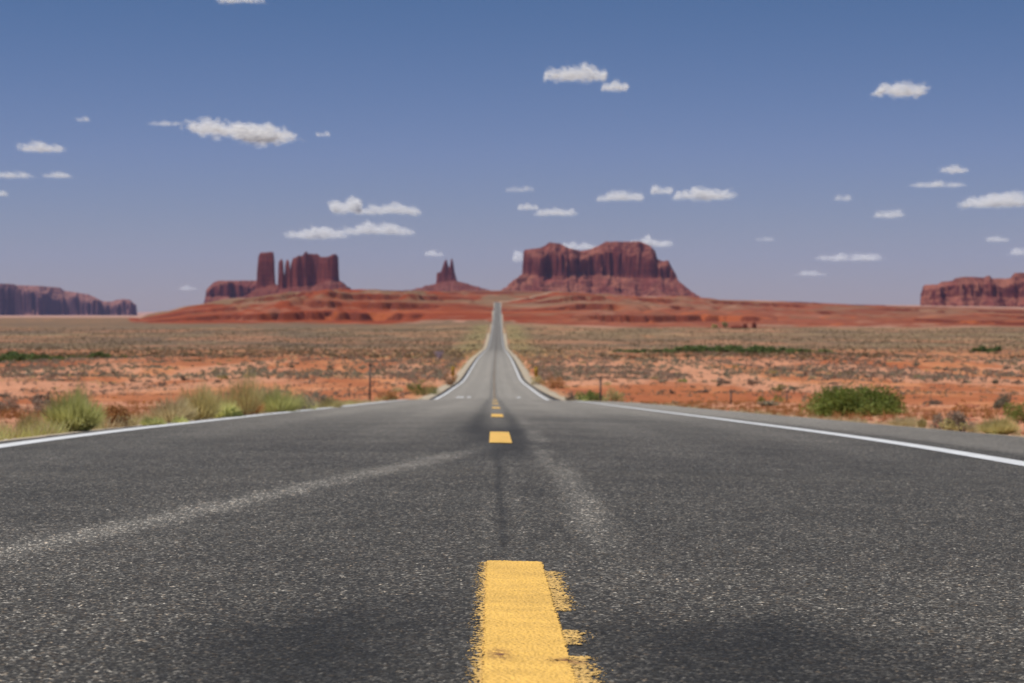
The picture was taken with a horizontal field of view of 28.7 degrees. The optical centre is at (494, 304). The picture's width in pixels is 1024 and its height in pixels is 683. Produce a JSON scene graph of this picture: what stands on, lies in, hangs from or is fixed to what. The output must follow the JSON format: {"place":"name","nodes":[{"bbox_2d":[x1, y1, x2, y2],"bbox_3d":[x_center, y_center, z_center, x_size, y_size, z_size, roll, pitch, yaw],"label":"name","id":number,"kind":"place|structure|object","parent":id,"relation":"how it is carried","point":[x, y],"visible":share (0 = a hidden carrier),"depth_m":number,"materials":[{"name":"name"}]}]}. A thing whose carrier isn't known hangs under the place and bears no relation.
{"place":"outdoors","nodes":[
{"label":"outdoors","id":0,"kind":"place"},
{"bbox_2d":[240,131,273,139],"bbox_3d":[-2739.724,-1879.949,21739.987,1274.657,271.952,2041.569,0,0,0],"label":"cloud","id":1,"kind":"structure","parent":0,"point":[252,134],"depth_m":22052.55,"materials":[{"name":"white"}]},
{"bbox_2d":[0,302,1023,682],"bbox_3d":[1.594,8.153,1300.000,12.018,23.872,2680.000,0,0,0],"label":"road","id":2,"kind":"structure","parent":0,"point":[352,544],"depth_m":6.07,"materials":[{"name":"asphalt"}]},
{"bbox_2d":[0,307,494,447],"bbox_3d":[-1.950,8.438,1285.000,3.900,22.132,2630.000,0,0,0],"label":"white edge line","id":3,"kind":"object","parent":2,"relation":"on","point":[49,439],"visible":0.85,"depth_m":20.67,"materials":[{"name":"paint"}]},
{"bbox_2d":[493,341,496,397],"bbox_3d":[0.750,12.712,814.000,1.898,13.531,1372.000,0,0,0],"label":"yellow centre line","id":4,"kind":"object","parent":2,"relation":"on","point":[494,376],"visible":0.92,"depth_m":239.83,"materials":[{"name":"paint"}]},
{"bbox_2d":[491,414,502,416],"bbox_3d":[0.030,1.554,28.175,0.167,0.131,3.050,0,0,0],"label":"yellow dash","id":5,"kind":"object","parent":2,"relation":"on","point":[496,415],"visible":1,"depth_m":27.94,"materials":[{"name":"paint"}]},
{"bbox_2d":[489,432,511,442],"bbox_3d":[0.040,1.052,15.975,0.167,0.117,3.050,0,0,0],"label":"yellow dash","id":6,"kind":"object","parent":2,"relation":"on","point":[500,437],"visible":1,"depth_m":15.66,"materials":[{"name":"paint"}]},
{"bbox_2d":[480,560,577,682],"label":"yellow dash","id":7,"kind":"object","parent":2,"relation":"on","point":[523,636],"visible":1,"depth_m":3.75,"materials":[{"name":"paint"}]},
{"bbox_2d":[466,562,606,682],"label":"old yellow dash","id":8,"kind":"object","parent":2,"relation":"on","point":[583,677],"visible":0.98,"depth_m":3.69,"materials":[{"name":"paint"}]},
{"bbox_2d":[500,306,1023,465],"bbox_3d":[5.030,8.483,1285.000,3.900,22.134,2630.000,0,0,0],"label":"white edge line","id":9,"kind":"object","parent":2,"relation":"on","point":[1000,459],"visible":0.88,"depth_m":17.50,"materials":[{"name":"paint"}]},
{"bbox_2d":[0,288,1023,438],"bbox_3d":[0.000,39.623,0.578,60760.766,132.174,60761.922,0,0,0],"label":"ground","id":10,"kind":"structure","parent":0,"point":[351,309],"depth_m":1273.14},
{"bbox_2d":[0,284,23,314],"bbox_3d":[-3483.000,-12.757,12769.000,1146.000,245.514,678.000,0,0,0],"label":"mesa","id":11,"kind":"structure","parent":10,"relation":"on","point":[10,299],"depth_m":12539.74,"materials":[{"name":"purple stone"}]},
{"bbox_2d":[0,397,23,412],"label":"shrub","id":12,"kind":"object","parent":10,"relation":"on","point":[4,406],"visible":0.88,"depth_m":43.99,"materials":[{"name":"brown plant"}]},
{"bbox_2d":[0,351,37,360],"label":"green bush","id":13,"kind":"object","parent":10,"relation":"on","point":[32,355],"visible":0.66,"depth_m":393.43,"materials":[{"name":"green plant"}]},
{"bbox_2d":[12,353,34,360],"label":"green bush","id":14,"kind":"object","parent":10,"relation":"on","point":[17,356],"visible":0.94,"depth_m":386.98,"materials":[{"name":"green plant"}]},
{"bbox_2d":[15,407,43,433],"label":"shrub","id":15,"kind":"object","parent":10,"relation":"on","point":[29,419],"visible":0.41,"depth_m":21.57,"materials":[{"name":"brown plant"}]},
{"bbox_2d":[18,396,57,415],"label":"shrub","id":16,"kind":"object","parent":10,"relation":"on","point":[38,402],"visible":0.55,"depth_m":37.95,"materials":[{"name":"brown plant"}]},
{"bbox_2d":[28,393,53,403],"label":"desert shrub","id":17,"kind":"object","parent":10,"relation":"on","point":[38,397],"visible":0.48,"depth_m":62.51,"materials":[{"name":"plant"}]},
{"bbox_2d":[48,356,64,360],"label":"green bush","id":18,"kind":"object","parent":10,"relation":"on","point":[52,357],"visible":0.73,"depth_m":398.71,"materials":[{"name":"green plant"}]},
{"bbox_2d":[40,383,107,432],"bbox_3d":[-4.314,1.074,20.500,0.729,0.554,0.734,0,0,0],"label":"shrub","id":19,"kind":"object","parent":10,"relation":"on","point":[83,416],"visible":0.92,"depth_m":20.36,"materials":[{"name":"green plant"}]},
{"bbox_2d":[16,285,136,314],"bbox_3d":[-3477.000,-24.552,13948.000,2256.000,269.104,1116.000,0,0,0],"label":"mesa","id":20,"kind":"structure","parent":10,"relation":"on","point":[41,300],"depth_m":13604.61,"materials":[{"name":"stone"}]},
{"bbox_2d":[69,376,94,407],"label":"shrub","id":21,"kind":"object","parent":10,"relation":"on","point":[85,395],"visible":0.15,"depth_m":21.60,"materials":[{"name":"beige plant"}]},
{"bbox_2d":[90,351,109,357],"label":"green bush","id":22,"kind":"object","parent":10,"relation":"on","point":[102,354],"visible":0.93,"depth_m":418.63,"materials":[{"name":"green plant"}]},
{"bbox_2d":[103,403,139,427],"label":"shrub","id":23,"kind":"object","parent":10,"relation":"on","point":[115,412],"visible":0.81,"depth_m":23.40,"materials":[{"name":"brown plant"}]},
{"bbox_2d":[139,415,165,424],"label":"shrub","id":24,"kind":"object","parent":10,"relation":"on","point":[152,421],"visible":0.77,"depth_m":22.45,"materials":[{"name":"green plant"}]},
{"bbox_2d":[170,414,188,422],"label":"shrub","id":25,"kind":"object","parent":10,"relation":"on","point":[178,419],"visible":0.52,"depth_m":23.97,"materials":[{"name":"green plant"}]},
{"bbox_2d":[0,399,359,439],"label":"green grass","id":26,"kind":"structure","parent":10,"relation":"on","point":[27,433],"depth_m":19.39,"materials":[{"name":"green plant"}]},
{"bbox_2d":[0,397,368,421],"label":"rusty grass","id":27,"kind":"structure","parent":10,"relation":"on","point":[4,414],"depth_m":40.33,"materials":[{"name":"plant"}]},
{"bbox_2d":[0,368,401,400],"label":"scrub vegetation","id":28,"kind":"object","parent":10,"relation":"on","point":[172,377],"visible":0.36,"depth_m":252.51,"materials":[{"name":"plant"}]},
{"bbox_2d":[3,373,421,400],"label":"scrub vegetation","id":29,"kind":"object","parent":10,"relation":"on","point":[162,385],"visible":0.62,"depth_m":181.10,"materials":[{"name":"plant"}]},
{"bbox_2d":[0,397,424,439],"bbox_3d":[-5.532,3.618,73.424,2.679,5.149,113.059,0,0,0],"label":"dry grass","id":30,"kind":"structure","parent":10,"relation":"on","point":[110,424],"depth_m":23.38,"materials":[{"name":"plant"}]},
{"bbox_2d":[217,375,228,378],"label":"desert shrub","id":31,"kind":"object","parent":10,"relation":"on","point":[223,377],"visible":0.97,"depth_m":246.88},
{"bbox_2d":[206,381,244,408],"bbox_3d":[-4.505,1.555,33.003,0.847,0.681,0.833,0,0,0],"label":"shrub","id":32,"kind":"object","parent":10,"relation":"on","point":[225,398],"visible":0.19,"depth_m":32.90,"materials":[{"name":"beige plant"}]},
{"bbox_2d":[204,280,256,302],"bbox_3d":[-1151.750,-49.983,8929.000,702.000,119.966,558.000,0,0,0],"label":"mesa","id":33,"kind":"structure","parent":10,"relation":"on","point":[218,290],"depth_m":8852.77,"materials":[{"name":"red stone"}]},
{"bbox_2d":[218,407,244,416],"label":"shrub","id":34,"kind":"object","parent":10,"relation":"on","point":[230,414],"visible":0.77,"depth_m":28.93,"materials":[{"name":"green plant"}]},
{"bbox_2d":[225,357,266,414],"bbox_3d":[-3.984,1.302,32.003,0.696,0.991,0.690,0,0,0],"label":"shrub","id":35,"kind":"object","parent":10,"relation":"on","point":[245,389],"visible":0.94,"depth_m":31.94,"materials":[{"name":"green plant"}]},
{"bbox_2d":[0,311,493,440],"bbox_3d":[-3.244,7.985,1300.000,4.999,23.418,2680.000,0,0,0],"label":"gravel verge","id":36,"kind":"structure","parent":10,"relation":"on","point":[460,374],"depth_m":198.95,"materials":[{"name":"gravel"}]},
{"bbox_2d":[144,390,201,422],"bbox_3d":[-4.117,1.318,25.504,0.761,0.464,0.769,0,0,0],"label":"shrub","id":37,"kind":"object","parent":36,"relation":"on","point":[167,412],"visible":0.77,"depth_m":25.43,"materials":[{"name":"beige plant"}]},
{"bbox_2d":[175,375,225,419],"bbox_3d":[-4.130,1.304,28.012,0.780,0.705,0.807,0,0,0],"label":"shrub","id":38,"kind":"object","parent":36,"relation":"on","point":[206,405],"visible":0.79,"depth_m":27.91,"materials":[{"name":"green plant"}]},
{"bbox_2d":[214,400,241,417],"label":"shrub","id":39,"kind":"object","parent":36,"relation":"on","point":[230,408],"visible":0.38,"depth_m":29.92,"materials":[{"name":"green plant"}]},
{"bbox_2d":[239,392,264,414],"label":"shrub","id":40,"kind":"object","parent":36,"relation":"on","point":[258,409],"visible":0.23,"depth_m":33.45,"materials":[{"name":"brown plant"}]},
{"bbox_2d":[254,379,286,412],"bbox_3d":[-4.307,1.705,38.007,0.888,0.778,0.870,0,0,0],"label":"shrub","id":41,"kind":"object","parent":36,"relation":"on","point":[269,392],"visible":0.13,"depth_m":38.00,"materials":[{"name":"beige plant"}]},
{"bbox_2d":[287,394,318,409],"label":"shrub","id":42,"kind":"object","parent":36,"relation":"on","point":[308,401],"visible":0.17,"depth_m":41.90,"materials":[{"name":"brown plant"}]},
{"bbox_2d":[451,366,454,375],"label":"marker post","id":43,"kind":"object","parent":36,"relation":"on","point":[452,369],"visible":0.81,"depth_m":227.99,"materials":[{"name":"metal"}]},
{"bbox_2d":[244,252,277,297],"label":"rock tower","id":44,"kind":"structure","parent":10,"relation":"on","point":[266,285],"depth_m":7317.32,"materials":[{"name":"red stone"}]},
{"bbox_2d":[255,380,308,412],"bbox_3d":[-3.873,1.668,36.010,1.072,0.661,1.090,0,0,0],"label":"shrub","id":45,"kind":"object","parent":10,"relation":"on","point":[277,402],"visible":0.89,"depth_m":35.84,"materials":[{"name":"green plant"}]},
{"bbox_2d":[292,388,325,409],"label":"shrub","id":46,"kind":"object","parent":10,"relation":"on","point":[310,406],"visible":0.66,"depth_m":39.96,"materials":[{"name":"brown plant"}]},
{"bbox_2d":[271,251,350,294],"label":"butte","id":47,"kind":"object","parent":10,"relation":"on","point":[305,272],"visible":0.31,"depth_m":7225.06,"materials":[{"name":"red stone"}]},
{"bbox_2d":[317,395,343,407],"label":"shrub","id":48,"kind":"object","parent":10,"relation":"on","point":[329,403],"visible":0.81,"depth_m":44.89,"materials":[{"name":"beige plant"}]},
{"bbox_2d":[369,363,370,401],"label":"fence post","id":49,"kind":"object","parent":10,"relation":"on","point":[369,381],"visible":0.94,"depth_m":85.99,"materials":[{"name":"wood"}]},
{"bbox_2d":[374,390,399,400],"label":"shrub","id":50,"kind":"object","parent":10,"relation":"on","point":[387,397],"visible":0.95,"depth_m":79.92,"materials":[{"name":"brown plant"}]},
{"bbox_2d":[391,386,402,391],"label":"desert shrub","id":51,"kind":"object","parent":10,"relation":"on","point":[397,390],"visible":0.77,"depth_m":167.37,"materials":[{"name":"plant"}]},
{"bbox_2d":[406,380,441,395],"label":"shrub","id":52,"kind":"object","parent":10,"relation":"on","point":[426,391],"visible":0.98,"depth_m":149.79,"materials":[{"name":"green plant"}]},
{"bbox_2d":[433,350,443,358],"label":"shrub","id":53,"kind":"object","parent":10,"relation":"on","point":[438,354],"visible":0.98,"depth_m":429.72,"materials":[{"name":"grey plant"}]},
{"bbox_2d":[404,259,486,290],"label":"butte","id":54,"kind":"object","parent":10,"relation":"on","point":[446,279],"visible":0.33,"depth_m":8135.65,"materials":[{"name":"red stone"}]},
{"bbox_2d":[413,343,482,371],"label":"roadside grass","id":55,"kind":"structure","parent":10,"relation":"on","point":[477,351],"depth_m":452.39,"materials":[{"name":"plant"}]},
{"bbox_2d":[440,371,458,384],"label":"shrub","id":56,"kind":"object","parent":10,"relation":"on","point":[448,382],"visible":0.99,"depth_m":204.71,"materials":[{"name":"brown plant"}]},
{"bbox_2d":[0,325,1023,361],"bbox_3d":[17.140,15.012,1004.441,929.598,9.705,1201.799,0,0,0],"label":"scrub cover","id":57,"kind":"object","parent":10,"relation":"on","point":[747,354],"visible":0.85,"depth_m":904.18,"materials":[{"name":"plant"}]},
{"bbox_2d":[0,343,1023,383],"bbox_3d":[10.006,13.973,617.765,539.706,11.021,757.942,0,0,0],"label":"scrub vegetation","id":58,"kind":"object","parent":10,"relation":"on","point":[261,369],"visible":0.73,"depth_m":305.72,"materials":[{"name":"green plant"}]},
{"bbox_2d":[0,364,1023,419],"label":"scrub vegetation","id":59,"kind":"object","parent":10,"relation":"on","point":[956,406],"visible":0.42,"depth_m":161.87,"materials":[{"name":"plant"}]},
{"bbox_2d":[0,364,1023,402],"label":"scrub vegetation","id":60,"kind":"object","parent":10,"relation":"on","point":[848,383],"visible":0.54,"depth_m":173.39,"materials":[{"name":"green plant"}]},
{"bbox_2d":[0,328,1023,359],"bbox_3d":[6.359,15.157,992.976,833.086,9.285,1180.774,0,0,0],"label":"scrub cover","id":61,"kind":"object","parent":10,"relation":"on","point":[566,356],"visible":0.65,"depth_m":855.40,"materials":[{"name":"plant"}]},
{"bbox_2d":[0,376,1023,434],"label":"rubble","id":62,"kind":"object","parent":10,"relation":"on","point":[869,419],"visible":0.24,"depth_m":53.94,"materials":[{"name":"red stone"}]},
{"bbox_2d":[3,369,1020,399],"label":"scrub vegetation","id":63,"kind":"object","parent":10,"relation":"on","point":[258,383],"visible":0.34,"depth_m":169.24,"materials":[{"name":"plant"}]},
{"bbox_2d":[531,376,543,385],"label":"shrub","id":64,"kind":"object","parent":10,"relation":"on","point":[538,380],"visible":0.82,"depth_m":211.78,"materials":[{"name":"beige plant"}]},
{"bbox_2d":[509,346,574,371],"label":"roadside grass","id":65,"kind":"structure","parent":10,"relation":"on","point":[532,358],"depth_m":423.93,"materials":[{"name":"plant"}]},
{"bbox_2d":[541,375,567,388],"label":"shrub","id":66,"kind":"object","parent":10,"relation":"on","point":[558,384],"visible":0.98,"depth_m":189.65,"materials":[{"name":"brown plant"}]},
{"bbox_2d":[564,390,576,400],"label":"shrub","id":67,"kind":"object","parent":10,"relation":"on","point":[570,397],"visible":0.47,"depth_m":109.83,"materials":[{"name":"brown plant"}]},
{"bbox_2d":[574,389,605,400],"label":"shrub","id":68,"kind":"object","parent":10,"relation":"on","point":[590,395],"visible":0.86,"depth_m":85.79,"materials":[{"name":"green plant"}]},
{"bbox_2d":[599,376,601,400],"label":"fence post","id":69,"kind":"object","parent":10,"relation":"on","point":[600,388],"visible":0.94,"depth_m":84.99,"materials":[{"name":"wood"}]},
{"bbox_2d":[502,241,699,296],"bbox_3d":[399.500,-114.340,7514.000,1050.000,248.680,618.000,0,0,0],"label":"butte","id":70,"kind":"object","parent":10,"relation":"on","point":[636,268],"visible":0.59,"depth_m":7422.08,"materials":[{"name":"red stone"}]},
{"bbox_2d":[601,386,626,401],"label":"shrub","id":71,"kind":"object","parent":10,"relation":"on","point":[613,397],"visible":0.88,"depth_m":83.90,"materials":[{"name":"beige plant"}]},
{"bbox_2d":[675,345,691,351],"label":"green bush","id":72,"kind":"object","parent":10,"relation":"on","point":[679,349],"visible":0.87,"depth_m":581.54,"materials":[{"name":"green plant"}]},
{"bbox_2d":[685,347,701,351],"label":"green bush","id":73,"kind":"object","parent":10,"relation":"on","point":[694,349],"visible":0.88,"depth_m":576.23,"materials":[{"name":"green plant"}]},
{"bbox_2d":[692,345,716,351],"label":"green bush","id":74,"kind":"object","parent":10,"relation":"on","point":[700,347],"visible":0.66,"depth_m":587.62,"materials":[{"name":"green plant"}]},
{"bbox_2d":[697,388,711,392],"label":"desert shrub","id":75,"kind":"object","parent":10,"relation":"on","point":[705,390],"visible":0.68,"depth_m":161.21,"materials":[{"name":"plant"}]},
{"bbox_2d":[711,347,728,352],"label":"green bush","id":76,"kind":"object","parent":10,"relation":"on","point":[719,348],"visible":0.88,"depth_m":588.46,"materials":[{"name":"green plant"}]},
{"bbox_2d":[716,379,731,383],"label":"desert shrub","id":77,"kind":"object","parent":10,"relation":"on","point":[719,381],"visible":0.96,"depth_m":213.32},
{"bbox_2d":[722,345,742,351],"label":"green bush","id":78,"kind":"object","parent":10,"relation":"on","point":[733,347],"visible":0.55,"depth_m":586.39,"materials":[{"name":"green plant"}]},
{"bbox_2d":[731,325,741,328],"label":"boulder","id":79,"kind":"object","parent":10,"relation":"on","point":[736,326],"visible":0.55,"depth_m":1556.35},
{"bbox_2d":[734,347,748,352],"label":"green bush","id":80,"kind":"object","parent":10,"relation":"on","point":[738,349],"visible":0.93,"depth_m":578.79,"materials":[{"name":"green plant"}]},
{"bbox_2d":[743,348,757,352],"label":"green bush","id":81,"kind":"object","parent":10,"relation":"on","point":[752,350],"visible":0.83,"depth_m":575.08,"materials":[{"name":"green plant"}]},
{"bbox_2d":[747,378,758,384],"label":"desert shrub","id":82,"kind":"object","parent":10,"relation":"on","point":[749,381],"visible":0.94,"depth_m":202.80,"materials":[{"name":"plant"}]},
{"bbox_2d":[749,345,774,351],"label":"green bush","id":83,"kind":"object","parent":10,"relation":"on","point":[754,346],"visible":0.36,"depth_m":583.35,"materials":[{"name":"green plant"}]},
{"bbox_2d":[501,313,1023,436],"bbox_3d":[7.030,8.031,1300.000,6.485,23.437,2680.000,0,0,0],"label":"gravel verge","id":84,"kind":"structure","parent":10,"relation":"on","point":[525,373],"depth_m":246.93,"materials":[{"name":"gravel"}]},
{"bbox_2d":[534,366,537,376],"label":"marker post","id":85,"kind":"object","parent":84,"relation":"on","point":[535,371],"visible":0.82,"depth_m":227.99,"materials":[{"name":"metal"}]},
{"bbox_2d":[757,346,775,352],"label":"green bush","id":86,"kind":"object","parent":10,"relation":"on","point":[769,349],"visible":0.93,"depth_m":572.80,"materials":[{"name":"green plant"}]},
{"bbox_2d":[757,400,779,406],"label":"desert shrub","id":87,"kind":"object","parent":10,"relation":"on","point":[770,403],"visible":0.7,"depth_m":66.69,"materials":[{"name":"brown plant"}]},
{"bbox_2d":[772,394,784,401],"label":"shrub","id":88,"kind":"object","parent":10,"relation":"on","point":[776,398],"visible":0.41,"depth_m":94.86,"materials":[{"name":"brown plant"}]},
{"bbox_2d":[781,386,797,389],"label":"desert shrub","id":89,"kind":"object","parent":10,"relation":"on","point":[791,388],"visible":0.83,"depth_m":169.56,"materials":[{"name":"brown plant"}]},
{"bbox_2d":[784,348,800,352],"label":"green bush","id":90,"kind":"object","parent":10,"relation":"on","point":[797,350],"visible":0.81,"depth_m":578.44,"materials":[{"name":"green plant"}]},
{"bbox_2d":[800,387,824,416],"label":"shrub","id":91,"kind":"object","parent":10,"relation":"on","point":[811,402],"visible":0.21,"depth_m":44.93,"materials":[{"name":"brown plant"}]},
{"bbox_2d":[615,398,1023,420],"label":"rusty grass","id":92,"kind":"structure","parent":10,"relation":"on","point":[987,415],"depth_m":46.26,"materials":[{"name":"plant"}]},
{"bbox_2d":[620,366,1022,402],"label":"scrub vegetation","id":93,"kind":"object","parent":10,"relation":"on","point":[694,392],"visible":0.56,"depth_m":169.01,"materials":[{"name":"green plant"}]},
{"bbox_2d":[629,400,1023,435],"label":"dry grass","id":94,"kind":"structure","parent":10,"relation":"on","point":[842,418],"depth_m":36.42,"materials":[{"name":"plant"}]},
{"bbox_2d":[799,382,912,417],"bbox_3d":[7.920,2.082,44.040,2.579,0.815,2.568,0,0,0],"label":"shrub","id":95,"kind":"object","parent":10,"relation":"on","point":[843,401],"visible":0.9,"depth_m":43.53,"materials":[{"name":"green plant"}]},
{"bbox_2d":[886,414,919,426],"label":"dry grass","id":96,"kind":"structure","parent":10,"relation":"on","point":[903,421],"depth_m":30.93,"materials":[{"name":"beige plant"}]},
{"bbox_2d":[916,416,926,427],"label":"shrub","id":97,"kind":"object","parent":10,"relation":"on","point":[922,423],"visible":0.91,"depth_m":28.97,"materials":[{"name":"brown plant"}]},
{"bbox_2d":[922,399,942,404],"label":"shrub","id":98,"kind":"object","parent":10,"relation":"on","point":[937,402],"visible":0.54,"depth_m":74.89,"materials":[{"name":"brown plant"}]},
{"bbox_2d":[928,410,975,431],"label":"shrub","id":99,"kind":"object","parent":10,"relation":"on","point":[955,422],"visible":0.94,"depth_m":26.40,"materials":[{"name":"beige plant"}]},
{"bbox_2d":[965,423,978,432],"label":"shrub","id":100,"kind":"object","parent":10,"relation":"on","point":[970,428],"visible":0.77,"depth_m":25.97,"materials":[{"name":"beige plant"}]},
{"bbox_2d":[920,273,1023,306],"bbox_3d":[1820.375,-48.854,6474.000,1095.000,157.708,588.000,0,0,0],"label":"mesa","id":101,"kind":"structure","parent":10,"relation":"on","point":[988,291],"depth_m":6301.58,"materials":[{"name":"red stone"}]},
{"bbox_2d":[969,346,986,351],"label":"green bush","id":102,"kind":"object","parent":10,"relation":"on","point":[979,348],"visible":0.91,"depth_m":599.22,"materials":[{"name":"green plant"}]},
{"bbox_2d":[987,346,1001,351],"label":"green bush","id":103,"kind":"object","parent":10,"relation":"on","point":[997,348],"visible":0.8,"depth_m":615.73,"materials":[{"name":"green plant"}]},
{"bbox_2d":[975,411,1023,434],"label":"shrub","id":104,"kind":"object","parent":10,"relation":"on","point":[1004,426],"visible":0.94,"depth_m":23.39,"materials":[{"name":"yellow plant"}]},
{"bbox_2d":[992,393,1012,408],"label":"shrub","id":105,"kind":"object","parent":10,"relation":"on","point":[997,404],"visible":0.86,"depth_m":47.91,"materials":[{"name":"brown plant"}]},
{"bbox_2d":[1003,402,1023,422],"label":"shrub","id":106,"kind":"object","parent":10,"relation":"on","point":[1014,413],"visible":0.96,"depth_m":32.93,"materials":[{"name":"green plant"}]},
{"bbox_2d":[0,0,1023,311],"label":"sky","id":107,"kind":"structure","parent":0,"point":[852,152],"materials":[{"name":"blue"}]},
{"bbox_2d":[500,291,559,302],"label":"dirt track","id":108,"kind":"structure","parent":0,"point":[531,296],"depth_m":2806.67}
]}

